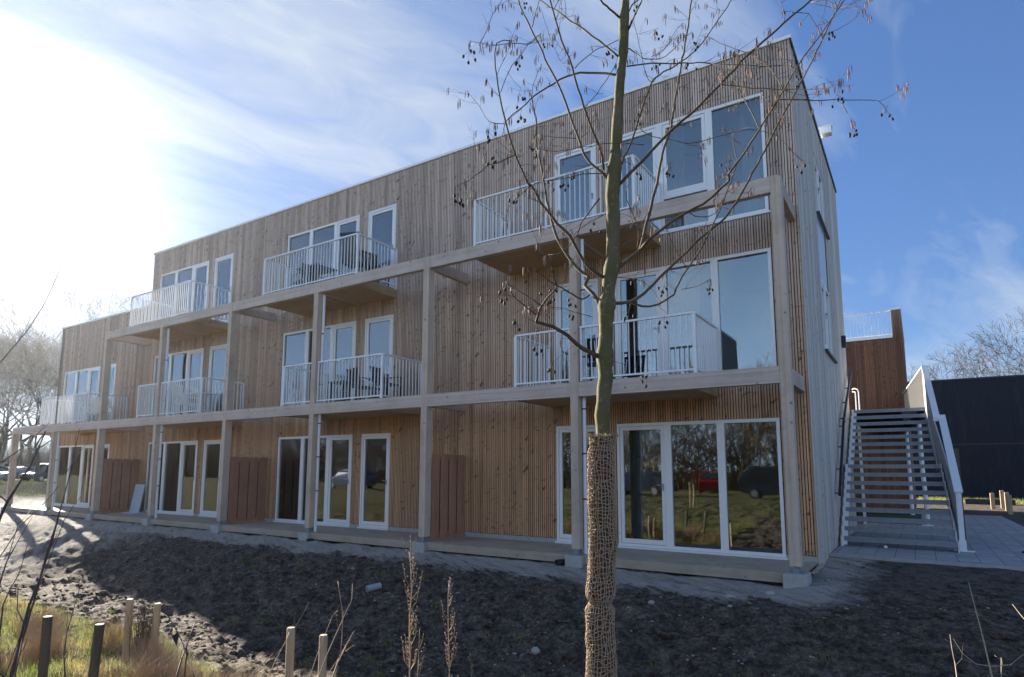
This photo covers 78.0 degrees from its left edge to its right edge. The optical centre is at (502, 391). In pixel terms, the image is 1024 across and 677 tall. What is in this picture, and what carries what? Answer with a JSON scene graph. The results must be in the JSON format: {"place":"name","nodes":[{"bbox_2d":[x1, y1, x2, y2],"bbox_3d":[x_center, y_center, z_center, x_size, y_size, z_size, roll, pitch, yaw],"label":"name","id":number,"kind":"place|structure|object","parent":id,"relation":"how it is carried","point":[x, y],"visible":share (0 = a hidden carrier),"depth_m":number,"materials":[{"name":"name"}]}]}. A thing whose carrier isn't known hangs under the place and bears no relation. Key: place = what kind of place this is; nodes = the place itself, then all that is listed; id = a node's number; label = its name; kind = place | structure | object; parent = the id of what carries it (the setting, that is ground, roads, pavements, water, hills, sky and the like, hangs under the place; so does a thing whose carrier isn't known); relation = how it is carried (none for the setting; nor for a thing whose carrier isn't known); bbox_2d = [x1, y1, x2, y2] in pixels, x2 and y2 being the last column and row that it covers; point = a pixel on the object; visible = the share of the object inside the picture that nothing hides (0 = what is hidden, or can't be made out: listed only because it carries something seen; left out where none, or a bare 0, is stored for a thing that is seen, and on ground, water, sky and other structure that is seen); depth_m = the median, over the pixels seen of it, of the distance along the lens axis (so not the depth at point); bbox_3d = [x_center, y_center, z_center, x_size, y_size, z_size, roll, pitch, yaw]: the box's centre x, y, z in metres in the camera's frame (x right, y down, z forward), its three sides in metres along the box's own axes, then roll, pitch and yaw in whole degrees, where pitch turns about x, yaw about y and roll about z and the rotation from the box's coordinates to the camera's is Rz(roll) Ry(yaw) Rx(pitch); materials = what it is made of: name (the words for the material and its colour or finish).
{"place":"outdoors","nodes":[
{"label":"outdoors","id":0,"kind":"place"},
{"bbox_2d":[0,479,1023,676],"bbox_3d":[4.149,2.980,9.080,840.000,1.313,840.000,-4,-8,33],"label":"ground","id":1,"kind":"structure","parent":0,"point":[81,543],"depth_m":9.20,"materials":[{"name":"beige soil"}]},
{"bbox_2d":[0,546,26,634],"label":"willow shoot","id":2,"kind":"object","parent":1,"relation":"on","point":[8,593],"visible":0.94,"depth_m":1.91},
{"bbox_2d":[0,511,29,584],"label":"rose stem","id":3,"kind":"object","parent":1,"relation":"on","point":[11,545],"visible":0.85,"depth_m":2.37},
{"bbox_2d":[0,516,32,592],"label":"willow shoot","id":4,"kind":"object","parent":1,"relation":"on","point":[11,553],"visible":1,"depth_m":1.75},
{"bbox_2d":[0,467,33,479],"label":"parked car","id":5,"kind":"object","parent":1,"relation":"on","point":[4,473],"visible":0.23,"depth_m":60.33,"materials":[{"name":"silver metal"}]},
{"bbox_2d":[0,583,34,676],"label":"willow shoot","id":6,"kind":"object","parent":1,"relation":"on","point":[21,642],"visible":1,"depth_m":2.05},
{"bbox_2d":[0,431,45,521],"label":"willow shoot","id":7,"kind":"object","parent":1,"relation":"on","point":[10,496],"visible":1,"depth_m":2.11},
{"bbox_2d":[0,479,46,496],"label":"lawn grass","id":8,"kind":"structure","parent":1,"relation":"on","point":[25,494],"depth_m":44.83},
{"bbox_2d":[0,423,48,472],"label":"willow shoot","id":9,"kind":"object","parent":1,"relation":"on","point":[21,448],"visible":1,"depth_m":2.10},
{"bbox_2d":[0,426,50,466],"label":"undergrowth","id":10,"kind":"object","parent":1,"relation":"on","point":[44,453],"visible":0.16,"depth_m":88.14,"materials":[{"name":"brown plant"}]},
{"bbox_2d":[0,343,54,464],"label":"bare tree","id":11,"kind":"object","parent":1,"relation":"on","point":[19,403],"visible":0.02,"depth_m":94.87,"materials":[{"name":"brown plant"}]},
{"bbox_2d":[0,327,58,454],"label":"bare tree","id":12,"kind":"object","parent":1,"relation":"on","point":[6,436],"visible":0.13,"depth_m":75.30,"materials":[{"name":"brown plant"}]},
{"bbox_2d":[0,323,59,423],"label":"bare tree","id":13,"kind":"object","parent":1,"relation":"on","point":[10,391],"visible":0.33,"depth_m":77.23,"materials":[{"name":"brown plant"}]},
{"bbox_2d":[0,344,60,480],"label":"bare tree","id":14,"kind":"object","parent":1,"relation":"on","point":[35,443],"visible":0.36,"depth_m":60.85,"materials":[{"name":"brown plant"}]},
{"bbox_2d":[0,350,60,466],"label":"bare tree","id":15,"kind":"object","parent":1,"relation":"on","point":[21,451],"visible":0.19,"depth_m":75.07,"materials":[{"name":"brown plant"}]},
{"bbox_2d":[0,507,60,676],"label":"willow shoot","id":16,"kind":"object","parent":1,"relation":"on","point":[20,639],"visible":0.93,"depth_m":2.15,"materials":[{"name":"plant"}]},
{"bbox_2d":[0,329,62,442],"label":"bare tree","id":17,"kind":"object","parent":1,"relation":"on","point":[14,400],"visible":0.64,"depth_m":61.24,"materials":[{"name":"brown plant"}]},
{"bbox_2d":[0,298,62,437],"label":"bare tree","id":18,"kind":"object","parent":1,"relation":"on","point":[60,345],"visible":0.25,"depth_m":71.36,"materials":[{"name":"brown plant"}]},
{"bbox_2d":[0,257,64,362],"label":"willow shoot","id":19,"kind":"object","parent":1,"relation":"on","point":[20,338],"visible":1,"depth_m":2.50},
{"bbox_2d":[19,463,48,481],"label":"parked car","id":20,"kind":"object","parent":1,"relation":"on","point":[41,474],"visible":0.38,"depth_m":59.85,"materials":[{"name":"paint"}]},
{"bbox_2d":[0,324,70,420],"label":"bare tree","id":21,"kind":"object","parent":1,"relation":"on","point":[36,363],"visible":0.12,"depth_m":95.03,"materials":[{"name":"brown plant"}]},
{"bbox_2d":[0,440,88,556],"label":"rose stem","id":22,"kind":"object","parent":1,"relation":"on","point":[41,505],"visible":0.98,"depth_m":2.51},
{"bbox_2d":[37,615,52,676],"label":"wooden stake","id":23,"kind":"object","parent":1,"relation":"on","point":[45,644],"visible":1,"depth_m":5.43,"materials":[{"name":"brown wood"}]},
{"bbox_2d":[13,428,79,675],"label":"rose stem","id":24,"kind":"object","parent":1,"relation":"on","point":[34,600],"visible":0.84,"depth_m":2.33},
{"bbox_2d":[0,315,93,465],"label":"bare tree","id":25,"kind":"object","parent":1,"relation":"on","point":[30,424],"visible":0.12,"depth_m":94.12,"materials":[{"name":"brown plant"}]},
{"bbox_2d":[5,484,90,675],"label":"rose stem","id":26,"kind":"object","parent":1,"relation":"on","point":[43,575],"visible":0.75,"depth_m":2.41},
{"bbox_2d":[0,268,150,389],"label":"bare tree","id":27,"kind":"object","parent":1,"relation":"on","point":[70,302],"visible":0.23,"depth_m":69.28,"materials":[{"name":"brown plant"}]},
{"bbox_2d":[63,562,87,676],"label":"rose stem","id":28,"kind":"object","parent":1,"relation":"on","point":[68,628],"visible":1,"depth_m":2.62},
{"bbox_2d":[88,623,104,676],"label":"wooden stake","id":29,"kind":"object","parent":1,"relation":"on","point":[96,649],"visible":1,"depth_m":5.18,"materials":[{"name":"brown wood"}]},
{"bbox_2d":[122,598,133,660],"bbox_3d":[-4.044,2.683,6.799,0.074,0.872,0.074,-4,-8,33],"label":"wooden stake","id":30,"kind":"object","parent":1,"relation":"on","point":[129,606],"visible":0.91,"depth_m":6.79,"materials":[{"name":"brown wood"}]},
{"bbox_2d":[0,592,276,676],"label":"grass","id":31,"kind":"structure","parent":1,"relation":"on","point":[33,670],"depth_m":7.00,"materials":[{"name":"plant"}]},
{"bbox_2d":[125,599,158,661],"bbox_3d":[-3.888,2.603,6.802,0.318,0.708,0.350,-1,-7,7],"label":"grass tuft","id":32,"kind":"object","parent":1,"relation":"on","point":[143,624],"visible":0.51,"depth_m":6.78,"materials":[{"name":"plant"}]},
{"bbox_2d":[0,585,299,676],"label":"dry grass tufts","id":33,"kind":"object","parent":1,"relation":"on","point":[157,657],"visible":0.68,"depth_m":6.34,"materials":[{"name":"plant"}]},
{"bbox_2d":[151,603,160,646],"bbox_3d":[-3.764,2.708,6.816,0.122,0.822,0.073,-4,-8,33],"label":"wooden stake","id":34,"kind":"object","parent":1,"relation":"on","point":[156,618],"visible":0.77,"depth_m":6.81,"materials":[{"name":"brown wood"}]},
{"bbox_2d":[153,584,188,676],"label":"bramble stem","id":35,"kind":"object","parent":1,"relation":"on","point":[176,636],"visible":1,"depth_m":2.99,"materials":[{"name":"plant"}]},
{"bbox_2d":[176,622,194,676],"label":"bramble stem","id":36,"kind":"object","parent":1,"relation":"on","point":[186,649],"visible":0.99,"depth_m":3.01,"materials":[{"name":"plant"}]},
{"bbox_2d":[248,605,307,676],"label":"dry stalk","id":37,"kind":"object","parent":1,"relation":"on","point":[279,650],"visible":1,"depth_m":2.94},
{"bbox_2d":[285,627,294,676],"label":"wooden stake","id":38,"kind":"object","parent":1,"relation":"on","point":[289,659],"visible":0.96,"depth_m":5.72,"materials":[{"name":"brown wood"}]},
{"bbox_2d":[318,634,327,676],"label":"wooden stake","id":39,"kind":"object","parent":1,"relation":"on","point":[322,652],"visible":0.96,"depth_m":5.72,"materials":[{"name":"brown wood"}]},
{"bbox_2d":[318,583,352,676],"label":"dry stalk","id":40,"kind":"object","parent":1,"relation":"on","point":[334,637],"visible":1,"depth_m":3.14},
{"bbox_2d":[332,584,342,676],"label":"dry stalk","id":41,"kind":"object","parent":1,"relation":"on","point":[341,637],"visible":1,"depth_m":3.15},
{"bbox_2d":[365,582,381,591],"bbox_3d":[-2.154,3.268,10.542,0.260,0.139,0.110,5,-9,-35],"label":"drain pipe","id":42,"kind":"object","parent":1,"relation":"in","point":[373,587],"visible":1,"depth_m":10.50,"materials":[{"name":"grey plastic"}]},
{"bbox_2d":[401,535,422,676],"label":"dried weed","id":43,"kind":"object","parent":1,"relation":"on","point":[408,641],"visible":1,"depth_m":3.53,"materials":[{"name":"plant"}]},
{"bbox_2d":[415,627,424,676],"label":"dried weed","id":44,"kind":"object","parent":1,"relation":"on","point":[421,651],"visible":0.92,"depth_m":3.63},
{"bbox_2d":[0,34,856,588],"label":"apartment building","id":45,"kind":"structure","parent":1,"relation":"on","point":[474,440],"depth_m":14.50,"materials":[{"name":"wood"}]},
{"bbox_2d":[54,445,93,507],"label":"window","id":46,"kind":"structure","parent":45,"relation":"in","point":[79,481],"depth_m":24.59,"materials":[{"name":"clear glass"}]},
{"bbox_2d":[60,366,100,423],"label":"window","id":47,"kind":"structure","parent":45,"relation":"in","point":[87,380],"depth_m":25.04,"materials":[{"name":"clear glass"}]},
{"bbox_2d":[90,444,109,507],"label":"window","id":48,"kind":"structure","parent":45,"relation":"in","point":[106,449],"depth_m":23.41,"materials":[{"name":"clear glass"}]},
{"bbox_2d":[90,397,112,419],"bbox_3d":[-14.427,0.712,22.683,0.505,0.970,0.555,-3,-8,23],"label":"garden chair","id":49,"kind":"object","parent":45,"relation":"on","point":[94,404],"visible":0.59,"depth_m":22.53,"materials":[{"name":"white plastic"}]},
{"bbox_2d":[107,363,115,419],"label":"window","id":50,"kind":"structure","parent":45,"relation":"in","point":[113,366],"depth_m":23.72,"materials":[{"name":"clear glass"}]},
{"bbox_2d":[129,484,145,511],"bbox_3d":[-12.359,3.616,21.364,0.570,0.936,0.200,-4,-8,33],"label":"leaning board","id":51,"kind":"object","parent":45,"relation":"on","point":[137,497],"visible":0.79,"depth_m":21.33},
{"bbox_2d":[142,441,197,515],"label":"window","id":52,"kind":"structure","parent":45,"relation":"in","point":[176,494],"depth_m":20.70,"materials":[{"name":"clear glass"}]},
{"bbox_2d":[151,348,203,415],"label":"window","id":53,"kind":"structure","parent":45,"relation":"in","point":[185,364],"depth_m":21.15,"materials":[{"name":"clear glass"}]},
{"bbox_2d":[159,261,208,319],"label":"window","id":54,"kind":"structure","parent":45,"relation":"in","point":[199,272],"depth_m":21.56,"materials":[{"name":"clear glass"}]},
{"bbox_2d":[172,385,196,414],"bbox_3d":[-9.831,0.333,19.510,0.505,0.970,0.555,-4,-8,28],"label":"garden chair","id":55,"kind":"object","parent":45,"relation":"on","point":[181,398],"visible":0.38,"depth_m":19.38,"materials":[{"name":"white plastic"}]},
{"bbox_2d":[183,392,217,413],"bbox_3d":[-9.194,0.422,19.195,0.800,0.720,0.640,-4,-8,33],"label":"garden table","id":56,"kind":"object","parent":45,"relation":"on","point":[210,394],"visible":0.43,"depth_m":19.19,"materials":[{"name":"white plastic"}]},
{"bbox_2d":[198,440,220,517],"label":"window","id":57,"kind":"structure","parent":45,"relation":"in","point":[212,448],"depth_m":19.67,"materials":[{"name":"clear glass"}]},
{"bbox_2d":[206,344,226,410],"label":"window","id":58,"kind":"structure","parent":45,"relation":"in","point":[217,355],"depth_m":20.07,"materials":[{"name":"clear glass"}]},
{"bbox_2d":[212,253,233,322],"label":"window","id":59,"kind":"structure","parent":45,"relation":"in","point":[223,272],"depth_m":20.43,"materials":[{"name":"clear glass"}]},
{"bbox_2d":[291,263,315,288],"bbox_3d":[-5.345,-2.933,17.064,0.555,0.880,0.505,-6,-10,43],"label":"garden chair","id":60,"kind":"object","parent":45,"relation":"on","point":[304,277],"visible":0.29,"depth_m":16.92,"materials":[{"name":"black metal"}]},
{"bbox_2d":[273,434,351,526],"bbox_3d":[-5.129,2.385,17.058,3.030,2.365,0.118,-4,-8,33],"label":"window","id":61,"kind":"structure","parent":45,"relation":"in","point":[335,461],"depth_m":16.94,"materials":[{"name":"white glass"}]},
{"bbox_2d":[296,263,336,286],"bbox_3d":[-4.946,-2.891,16.747,0.840,0.720,0.672,-4,-8,33],"label":"garden table","id":62,"kind":"object","parent":45,"relation":"on","point":[316,270],"visible":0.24,"depth_m":16.71,"materials":[{"name":"black metal"}]},
{"bbox_2d":[280,321,355,405],"bbox_3d":[-5.117,-0.609,17.434,2.970,2.350,0.112,-4,-8,33],"label":"window","id":63,"kind":"structure","parent":45,"relation":"in","point":[339,339],"depth_m":17.36,"materials":[{"name":"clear glass"}]},
{"bbox_2d":[283,215,359,311],"bbox_3d":[-5.107,-3.549,17.799,3.030,2.305,0.118,-4,-8,33],"label":"window","id":64,"kind":"structure","parent":45,"relation":"in","point":[331,231],"depth_m":17.89,"materials":[{"name":"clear glass"}]},
{"bbox_2d":[328,380,356,401],"bbox_3d":[-3.954,0.068,15.715,0.600,0.600,0.480,-4,-8,33],"label":"garden table","id":65,"kind":"object","parent":45,"relation":"on","point":[343,389],"visible":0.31,"depth_m":15.70,"materials":[{"name":"black metal"}]},
{"bbox_2d":[340,231,366,276],"bbox_3d":[-3.651,-3.255,15.485,0.505,1.140,0.555,-1,-7,13],"label":"garden chair","id":66,"kind":"object","parent":45,"relation":"on","point":[349,233],"visible":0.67,"depth_m":15.31,"materials":[{"name":"black metal"}]},
{"bbox_2d":[346,367,375,400],"bbox_3d":[-3.459,-0.104,15.413,0.505,0.870,0.555,-6,-10,43],"label":"garden chair","id":67,"kind":"object","parent":45,"relation":"on","point":[356,381],"visible":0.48,"depth_m":15.30,"materials":[{"name":"black metal"}]},
{"bbox_2d":[357,433,389,529],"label":"window","id":68,"kind":"structure","parent":45,"relation":"in","point":[375,448],"depth_m":15.82,"materials":[{"name":"clear glass"}]},
{"bbox_2d":[362,250,389,285],"bbox_3d":[-3.213,-3.103,15.882,0.555,0.940,0.505,-6,-10,43],"label":"garden chair","id":69,"kind":"object","parent":45,"relation":"on","point":[369,261],"visible":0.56,"depth_m":15.94,"materials":[{"name":"black metal"}]},
{"bbox_2d":[363,314,392,398],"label":"window","id":70,"kind":"structure","parent":45,"relation":"in","point":[378,330],"depth_m":16.26,"materials":[{"name":"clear glass"}]},
{"bbox_2d":[367,204,395,289],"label":"window","id":71,"kind":"structure","parent":45,"relation":"in","point":[382,221],"depth_m":16.59,"materials":[{"name":"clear glass"}]},
{"bbox_2d":[370,366,400,398],"bbox_3d":[-2.782,-0.157,14.966,0.555,0.870,0.505,-4,-8,28],"label":"garden chair","id":72,"kind":"object","parent":45,"relation":"on","point":[376,373],"visible":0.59,"depth_m":14.96,"materials":[{"name":"black metal"}]},
{"bbox_2d":[555,425,595,544],"bbox_3d":[1.534,1.868,12.717,1.050,2.365,0.118,-4,-8,33],"label":"window","id":73,"kind":"structure","parent":45,"relation":"in","point":[566,538],"depth_m":12.92,"materials":[{"name":"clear glass"}]},
{"bbox_2d":[554,143,596,226],"bbox_3d":[1.556,-4.066,13.457,1.050,2.305,0.118,-4,-8,33],"label":"door frame","id":74,"kind":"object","parent":45,"relation":"in","point":[576,152],"depth_m":13.55,"materials":[{"name":"white wood"}]},
{"bbox_2d":[555,278,598,383],"bbox_3d":[1.545,-1.109,13.088,1.050,2.385,0.118,-4,-8,33],"label":"window","id":75,"kind":"structure","parent":45,"relation":"in","point":[592,282],"depth_m":13.25,"materials":[{"name":"white wood"}]},
{"bbox_2d":[585,337,613,380],"bbox_3d":[1.760,-0.524,11.893,0.505,0.870,0.555,-4,-8,33],"label":"garden chair","id":76,"kind":"object","parent":45,"relation":"on","point":[589,355],"visible":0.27,"depth_m":11.75,"materials":[{"name":"black metal"}]},
{"bbox_2d":[619,92,770,234],"bbox_3d":[3.505,-4.217,12.188,3.030,2.305,0.118,-4,-8,33],"label":"window","id":77,"kind":"structure","parent":45,"relation":"in","point":[706,115],"depth_m":12.02,"materials":[{"name":"white wood"}]},
{"bbox_2d":[614,247,776,378],"bbox_3d":[3.495,-1.277,11.823,2.970,2.350,0.112,-4,-8,33],"label":"window","id":78,"kind":"structure","parent":45,"relation":"in","point":[714,265],"depth_m":12.00,"materials":[{"name":"white wood"}]},
{"bbox_2d":[616,418,787,559],"bbox_3d":[3.482,1.717,11.447,3.030,2.365,0.118,-4,-8,33],"label":"window","id":79,"kind":"structure","parent":45,"relation":"in","point":[668,542],"depth_m":11.61,"materials":[{"name":"white wood"}]},
{"bbox_2d":[813,155,829,239],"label":"window","id":80,"kind":"structure","parent":45,"relation":"in","point":[818,180],"depth_m":13.92,"materials":[{"name":"white glass"}]},
{"bbox_2d":[821,279,837,363],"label":"window","id":81,"kind":"structure","parent":45,"relation":"in","point":[825,295],"depth_m":13.59,"materials":[{"name":"white glass"}]},
{"bbox_2d":[441,577,458,676],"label":"dried weed","id":82,"kind":"object","parent":1,"relation":"on","point":[448,641],"visible":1,"depth_m":3.54,"materials":[{"name":"plant"}]},
{"bbox_2d":[73,556,922,676],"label":"weeds","id":83,"kind":"object","parent":1,"relation":"on","point":[423,577],"visible":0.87,"depth_m":8.20,"materials":[{"name":"brown plant"}]},
{"bbox_2d":[6,538,990,674],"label":"pebbles","id":84,"kind":"object","parent":1,"relation":"on","point":[729,605],"visible":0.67,"depth_m":8.69,"materials":[{"name":"stone"}]},
{"bbox_2d":[531,647,539,654],"bbox_3d":[0.407,3.201,7.789,0.124,0.100,0.090,-4,-8,33],"label":"stone","id":85,"kind":"object","parent":1,"relation":"on","point":[535,650],"visible":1,"depth_m":7.76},
{"bbox_2d":[86,551,1012,676],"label":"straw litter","id":86,"kind":"object","parent":1,"relation":"on","point":[545,632],"visible":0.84,"depth_m":8.34,"materials":[{"name":"plant"}]},
{"bbox_2d":[555,559,564,564],"bbox_3d":[1.046,2.989,11.072,0.251,0.099,0.099,4,-8,-28],"label":"drain pipe","id":87,"kind":"object","parent":1,"relation":"on","point":[559,561],"visible":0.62,"depth_m":11.02,"materials":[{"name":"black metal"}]},
{"bbox_2d":[445,0,908,676],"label":"alder tree","id":88,"kind":"object","parent":1,"relation":"on","point":[601,578],"visible":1,"depth_m":3.92,"materials":[{"name":"brown plant"}]},
{"bbox_2d":[764,591,774,595],"bbox_3d":[3.631,2.747,8.583,0.144,0.080,0.096,0,-7,5],"label":"stone","id":89,"kind":"object","parent":1,"relation":"on","point":[769,593],"visible":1,"depth_m":8.55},
{"bbox_2d":[843,307,916,515],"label":"wing","id":90,"kind":"structure","parent":1,"relation":"on","point":[876,365],"depth_m":21.88,"materials":[{"name":"wood"}]},
{"bbox_2d":[866,513,918,524],"bbox_3d":[12.008,3.920,19.497,1.430,0.060,3.500,-4,-8,33],"label":"turf strip","id":91,"kind":"object","parent":1,"relation":"on","point":[894,516],"visible":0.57,"depth_m":19.95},
{"bbox_2d":[830,553,1023,570],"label":"pavement kerb","id":92,"kind":"structure","parent":1,"relation":"on","point":[920,561],"depth_m":10.48,"materials":[{"name":"concrete"}]},
{"bbox_2d":[950,637,962,676],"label":"sapling","id":93,"kind":"object","parent":1,"relation":"on","point":[953,658],"visible":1,"depth_m":2.57,"materials":[{"name":"brown plant"}]},
{"bbox_2d":[907,374,1023,498],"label":"dark shed","id":94,"kind":"structure","parent":1,"relation":"on","point":[985,418],"depth_m":36.76,"materials":[{"name":"black metal"}]},
{"bbox_2d":[908,333,1023,380],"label":"bare tree","id":95,"kind":"object","parent":1,"relation":"on","point":[959,363],"visible":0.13,"depth_m":67.59,"materials":[{"name":"brown plant"}]},
{"bbox_2d":[953,581,1023,676],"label":"sapling","id":96,"kind":"object","parent":1,"relation":"on","point":[984,644],"visible":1,"depth_m":2.36,"materials":[{"name":"brown plant"}]},
{"bbox_2d":[956,306,1023,377],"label":"bare tree","id":97,"kind":"object","parent":1,"relation":"on","point":[1004,366],"visible":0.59,"depth_m":68.11,"materials":[{"name":"brown plant"}]},
{"bbox_2d":[990,493,995,508],"bbox_3d":[19.935,4.492,25.695,0.140,0.720,0.140,-4,-8,33],"label":"timber post","id":98,"kind":"object","parent":1,"relation":"on","point":[992,499],"visible":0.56,"depth_m":25.64,"materials":[{"name":"brown wood"}]},
{"bbox_2d":[999,490,1004,507],"bbox_3d":[20.945,4.551,26.467,0.140,0.800,0.140,-4,-8,33],"label":"timber post","id":99,"kind":"object","parent":1,"relation":"on","point":[1002,500],"visible":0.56,"depth_m":26.42,"materials":[{"name":"brown wood"}]},
{"bbox_2d":[1004,492,1008,510],"bbox_3d":[19.705,4.332,24.663,0.140,0.780,0.140,-4,-8,33],"label":"timber post","id":100,"kind":"object","parent":1,"relation":"on","point":[1006,493],"visible":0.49,"depth_m":24.64,"materials":[{"name":"brown wood"}]},
{"bbox_2d":[1006,495,1012,513],"bbox_3d":[18.172,4.083,22.634,0.140,0.760,0.140,-4,-8,33],"label":"timber post","id":101,"kind":"object","parent":1,"relation":"on","point":[1009,504],"visible":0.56,"depth_m":22.58,"materials":[{"name":"brown wood"}]},
{"bbox_2d":[0,0,1023,461],"label":"sky","id":102,"kind":"structure","parent":0,"point":[131,131],"materials":[{"name":"blue"}]},
{"bbox_2d":[833,514,1023,566],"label":"pavement","id":103,"kind":"structure","parent":0,"point":[996,540],"depth_m":12.69,"materials":[{"name":"concrete"}]},
{"bbox_2d":[835,365,974,552],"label":"outside staircase","id":104,"kind":"structure","parent":103,"relation":"on","point":[919,399],"depth_m":13.61,"materials":[{"name":"metal"}]},
{"bbox_2d":[918,495,1023,503],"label":"verge grass","id":105,"kind":"structure","parent":0,"point":[1017,500],"depth_m":34.10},
{"bbox_2d":[965,499,1015,504],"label":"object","id":106,"kind":"object","parent":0,"point":[980,501],"visible":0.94,"depth_m":29.36,"materials":[{"name":"metal"}]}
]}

